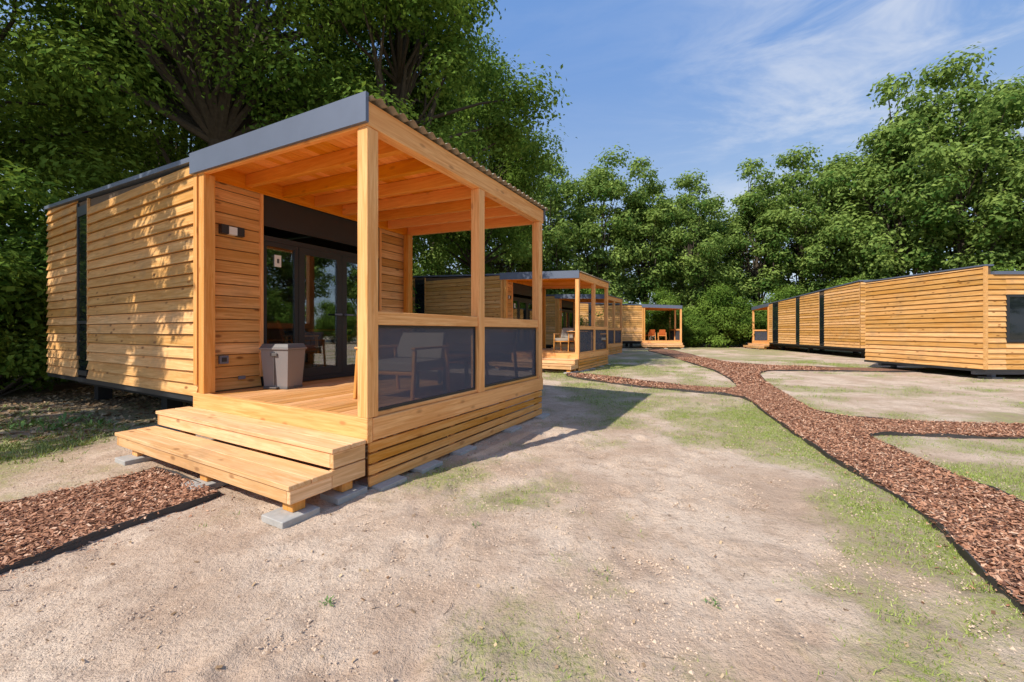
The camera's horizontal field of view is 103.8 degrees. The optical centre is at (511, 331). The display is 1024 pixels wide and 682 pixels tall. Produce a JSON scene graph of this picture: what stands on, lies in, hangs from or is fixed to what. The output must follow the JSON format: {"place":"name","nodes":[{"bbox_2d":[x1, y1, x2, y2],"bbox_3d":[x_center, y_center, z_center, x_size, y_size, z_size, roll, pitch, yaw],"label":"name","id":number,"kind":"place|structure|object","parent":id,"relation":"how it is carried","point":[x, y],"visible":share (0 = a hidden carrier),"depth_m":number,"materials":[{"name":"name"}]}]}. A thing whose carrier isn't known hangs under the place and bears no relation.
{"place":"outdoors","nodes":[
{"label":"outdoors","id":0,"kind":"place"},
{"bbox_2d":[82,418,929,664],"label":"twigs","id":1,"kind":"object","parent":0,"point":[622,536],"visible":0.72,"depth_m":2.06,"materials":[{"name":"brown wood"}]},
{"bbox_2d":[2,398,1020,680],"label":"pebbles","id":2,"kind":"object","parent":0,"point":[508,550],"visible":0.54,"depth_m":2.13,"materials":[{"name":"grey stone"}]},
{"bbox_2d":[0,336,1023,681],"bbox_3d":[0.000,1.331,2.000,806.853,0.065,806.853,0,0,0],"label":"ground","id":3,"kind":"structure","parent":0,"point":[216,626],"depth_m":2.29,"materials":[{"name":"beige sand"}]},
{"bbox_2d":[0,250,65,396],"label":"shrub","id":4,"kind":"object","parent":3,"relation":"on","point":[17,355],"visible":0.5,"depth_m":7.92,"materials":[{"name":"green plant"}]},
{"bbox_2d":[0,158,92,389],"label":"shrub","id":5,"kind":"object","parent":3,"relation":"on","point":[12,214],"visible":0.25,"depth_m":8.52,"materials":[{"name":"green plant"}]},
{"bbox_2d":[0,386,192,441],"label":"leaf litter","id":6,"kind":"object","parent":3,"relation":"on","point":[82,412],"visible":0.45,"depth_m":6.67,"materials":[{"name":"plant"}]},
{"bbox_2d":[0,0,206,239],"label":"oak tree","id":7,"kind":"object","parent":3,"relation":"on","point":[35,153],"visible":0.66,"depth_m":10.87,"materials":[{"name":"green plant"}]},
{"bbox_2d":[0,466,241,589],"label":"mulch path","id":8,"kind":"structure","parent":3,"relation":"on","point":[42,527],"depth_m":2.88,"materials":[{"name":"brown plant"}]},
{"bbox_2d":[0,0,273,235],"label":"oak tree","id":9,"kind":"object","parent":3,"relation":"on","point":[154,164],"visible":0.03,"depth_m":14.45,"materials":[{"name":"green plant"}]},
{"bbox_2d":[0,0,395,163],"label":"oak tree","id":10,"kind":"object","parent":3,"relation":"on","point":[210,66],"visible":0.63,"depth_m":11.20,"materials":[{"name":"green plant"}]},
{"bbox_2d":[44,91,549,528],"bbox_3d":[-4.232,-0.493,6.622,8.720,3.666,4.260,0,0,29],"label":"wooden cabin","id":11,"kind":"object","parent":3,"relation":"on","point":[173,286],"visible":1,"depth_m":4.94,"materials":[{"name":"brown wood"}]},
{"bbox_2d":[77,203,87,375],"bbox_3d":[-7.076,-0.705,6.637,0.516,2.870,0.040,0,0,29],"label":"tall window","id":12,"kind":"structure","parent":11,"relation":"in","point":[81,210],"depth_m":6.64,"materials":[{"name":"black glass"}]},
{"bbox_2d":[259,343,306,388],"bbox_3d":[-2.992,0.451,5.246,0.434,0.575,0.360,0,0,12],"label":"pedal bin","id":13,"kind":"object","parent":11,"relation":"on","point":[282,365],"visible":1,"depth_m":5.13,"materials":[{"name":"beige plastic"}]},
{"bbox_2d":[256,321,319,375],"bbox_3d":[-3.502,0.278,6.281,0.620,0.860,0.705,0,0,24],"label":"dining chair","id":14,"kind":"object","parent":11,"relation":"in","point":[275,333],"visible":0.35,"depth_m":5.99,"materials":[{"name":"grey wood"}]},
{"bbox_2d":[283,329,351,366],"bbox_3d":[-3.474,0.338,7.059,1.000,0.740,0.760,0,0,29],"label":"patio table","id":15,"kind":"object","parent":11,"relation":"on","point":[314,332],"visible":0.36,"depth_m":6.64,"materials":[{"name":"brown wood"}]},
{"bbox_2d":[261,195,378,385],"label":"glass doors","id":16,"kind":"structure","parent":11,"relation":"in","point":[279,214],"depth_m":6.00,"materials":[{"name":"metal"}]},
{"bbox_2d":[323,323,357,366],"bbox_3d":[-2.991,0.278,7.412,0.620,0.860,0.705,0,0,29],"label":"dining chair","id":17,"kind":"object","parent":11,"relation":"on","point":[353,336],"visible":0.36,"depth_m":7.27,"materials":[{"name":"grey wood"}]},
{"bbox_2d":[353,347,357,398],"bbox_3d":[-1.236,0.378,4.660,0.780,0.720,0.865,0,0,19],"label":"lounge chair","id":18,"kind":"object","parent":11,"relation":"on","point":[355,394],"visible":0.09,"depth_m":4.39,"materials":[{"name":"brown wood"}]},
{"bbox_2d":[0,412,720,608],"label":"weeds","id":19,"kind":"object","parent":3,"relation":"on","point":[60,420],"visible":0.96,"depth_m":5.46,"materials":[{"name":"green plant"}]},
{"bbox_2d":[272,35,497,275],"bbox_3d":[-7.134,-6.778,18.644,11.764,16.531,12.073,0,0,-42],"label":"oak tree","id":20,"kind":"object","parent":3,"relation":"on","point":[415,240],"visible":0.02,"depth_m":18.01,"materials":[{"name":"green plant"}]},
{"bbox_2d":[223,0,572,239],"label":"oak tree","id":21,"kind":"object","parent":3,"relation":"on","point":[419,35],"visible":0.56,"depth_m":12.01,"materials":[{"name":"green plant"}]},
{"bbox_2d":[412,277,425,312],"bbox_3d":[-6.604,-1.291,15.926,6.652,6.068,7.099,0,0,-12],"label":"shrub","id":22,"kind":"object","parent":3,"relation":"on","point":[415,307],"depth_m":15.81,"materials":[{"name":"green plant"}]},
{"bbox_2d":[418,28,576,273],"bbox_3d":[-1.962,-7.534,21.329,9.054,18.057,9.220,0,0,-8],"label":"oak tree","id":23,"kind":"object","parent":3,"relation":"on","point":[520,174],"visible":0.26,"depth_m":20.30,"materials":[{"name":"green plant"}]},
{"bbox_2d":[0,398,1021,681],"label":"sand clods","id":24,"kind":"object","parent":3,"relation":"on","point":[502,552],"visible":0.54,"depth_m":2.18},
{"bbox_2d":[412,270,610,373],"bbox_3d":[-0.883,-0.493,16.272,8.720,3.666,4.260,0,0,29],"label":"wooden cabin","id":25,"kind":"object","parent":3,"relation":"on","point":[508,295],"visible":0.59,"depth_m":15.01,"materials":[{"name":"brown wood"}]},
{"bbox_2d":[415,278,424,313],"bbox_3d":[-3.727,-0.705,16.287,0.516,2.870,0.040,0,0,29],"label":"tall window","id":26,"kind":"structure","parent":25,"relation":"in","point":[420,288],"depth_m":16.27,"materials":[{"name":"black glass"}]},
{"bbox_2d":[513,283,531,319],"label":"glass doors","id":27,"kind":"structure","parent":25,"relation":"in","point":[522,308],"depth_m":15.76,"materials":[{"name":"glass"}]},
{"bbox_2d":[553,328,574,351],"bbox_3d":[1.922,0.308,14.638,0.620,0.860,0.706,0,0,31],"label":"patio chair","id":28,"kind":"object","parent":25,"relation":"on","point":[565,336],"visible":0.95,"depth_m":14.71,"materials":[{"name":"brown wood"}]},
{"bbox_2d":[602,334,607,349],"bbox_3d":[3.266,0.308,15.572,0.705,0.860,0.620,0,0,-40],"label":"patio chair","id":29,"kind":"object","parent":25,"relation":"on","point":[605,339],"visible":0.2,"depth_m":15.54,"materials":[{"name":"brown wood"}]},
{"bbox_2d":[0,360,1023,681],"bbox_3d":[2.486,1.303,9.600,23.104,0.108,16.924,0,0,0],"label":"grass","id":30,"kind":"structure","parent":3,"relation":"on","point":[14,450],"depth_m":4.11,"materials":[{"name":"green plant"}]},
{"bbox_2d":[10,385,1023,681],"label":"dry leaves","id":31,"kind":"object","parent":3,"relation":"on","point":[556,527],"visible":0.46,"depth_m":2.11,"materials":[{"name":"brown plant"}]},
{"bbox_2d":[546,294,623,355],"bbox_3d":[1.967,-0.493,24.622,8.720,3.666,4.260,0,0,29],"label":"wooden cabin","id":32,"kind":"object","parent":3,"relation":"on","point":[560,311],"visible":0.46,"depth_m":22.91,"materials":[{"name":"brown wood"}]},
{"bbox_2d":[561,300,573,343],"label":"glass doors","id":33,"kind":"structure","parent":32,"relation":"in","point":[567,315],"depth_m":24.27,"materials":[{"name":"glass"}]},
{"bbox_2d":[580,303,684,348],"bbox_3d":[8.929,-0.493,32.621,8.720,3.666,4.260,0,0,8],"label":"wooden cabin","id":34,"kind":"object","parent":3,"relation":"on","point":[633,323],"visible":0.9,"depth_m":31.21,"materials":[{"name":"brown wood"}]},
{"bbox_2d":[588,304,590,325],"bbox_3d":[6.270,-0.705,31.612,0.516,2.870,0.040,0,0,8],"label":"tall window","id":35,"kind":"structure","parent":34,"relation":"in","point":[589,306],"depth_m":31.63,"materials":[{"name":"black glass"}]},
{"bbox_2d":[645,330,655,339],"bbox_3d":[11.007,0.308,31.957,0.620,0.860,0.705,0,0,-9],"label":"patio chair","id":36,"kind":"object","parent":34,"relation":"on","point":[651,333],"visible":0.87,"depth_m":31.71,"materials":[{"name":"brown wood"}]},
{"bbox_2d":[657,330,666,340],"bbox_3d":[11.890,0.308,31.858,0.620,0.860,0.705,0,0,14],"label":"patio chair","id":37,"kind":"object","parent":34,"relation":"on","point":[662,332],"visible":0.94,"depth_m":31.62,"materials":[{"name":"brown wood"}]},
{"bbox_2d":[412,42,1023,339],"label":"background trees","id":38,"kind":"object","parent":3,"relation":"on","point":[919,172],"visible":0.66,"depth_m":33.70,"materials":[{"name":"green plant"}]},
{"bbox_2d":[565,349,1023,638],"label":"mulch path","id":39,"kind":"structure","parent":3,"relation":"on","point":[980,526],"depth_m":4.03,"materials":[{"name":"brown plant"}]},
{"bbox_2d":[569,259,1023,347],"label":"hedge","id":40,"kind":"object","parent":3,"relation":"on","point":[719,322],"visible":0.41,"depth_m":33.15,"materials":[{"name":"green plant"}]},
{"bbox_2d":[743,280,869,357],"bbox_3d":[19.300,-0.537,25.409,4.260,3.854,12.820,0,0,10],"label":"wooden cabin","id":41,"kind":"object","parent":3,"relation":"on","point":[831,318],"visible":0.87,"depth_m":22.84,"materials":[{"name":"brown wood"}]},
{"bbox_2d":[772,292,824,344],"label":"tall window","id":42,"kind":"structure","parent":41,"relation":"in","point":[775,317],"depth_m":24.99,"materials":[{"name":"black glass"}]},
{"bbox_2d":[863,264,1023,378],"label":"wooden cabin","id":43,"kind":"object","parent":3,"relation":"on","point":[970,318],"visible":1,"depth_m":11.84,"materials":[{"name":"brown wood"}]},
{"bbox_2d":[1005,294,1023,341],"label":"window","id":44,"kind":"structure","parent":43,"relation":"in","point":[1015,302],"depth_m":10.97,"materials":[{"name":"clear glass"}]},
{"bbox_2d":[0,0,1023,304],"label":"sky","id":45,"kind":"structure","parent":0,"point":[712,86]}
]}

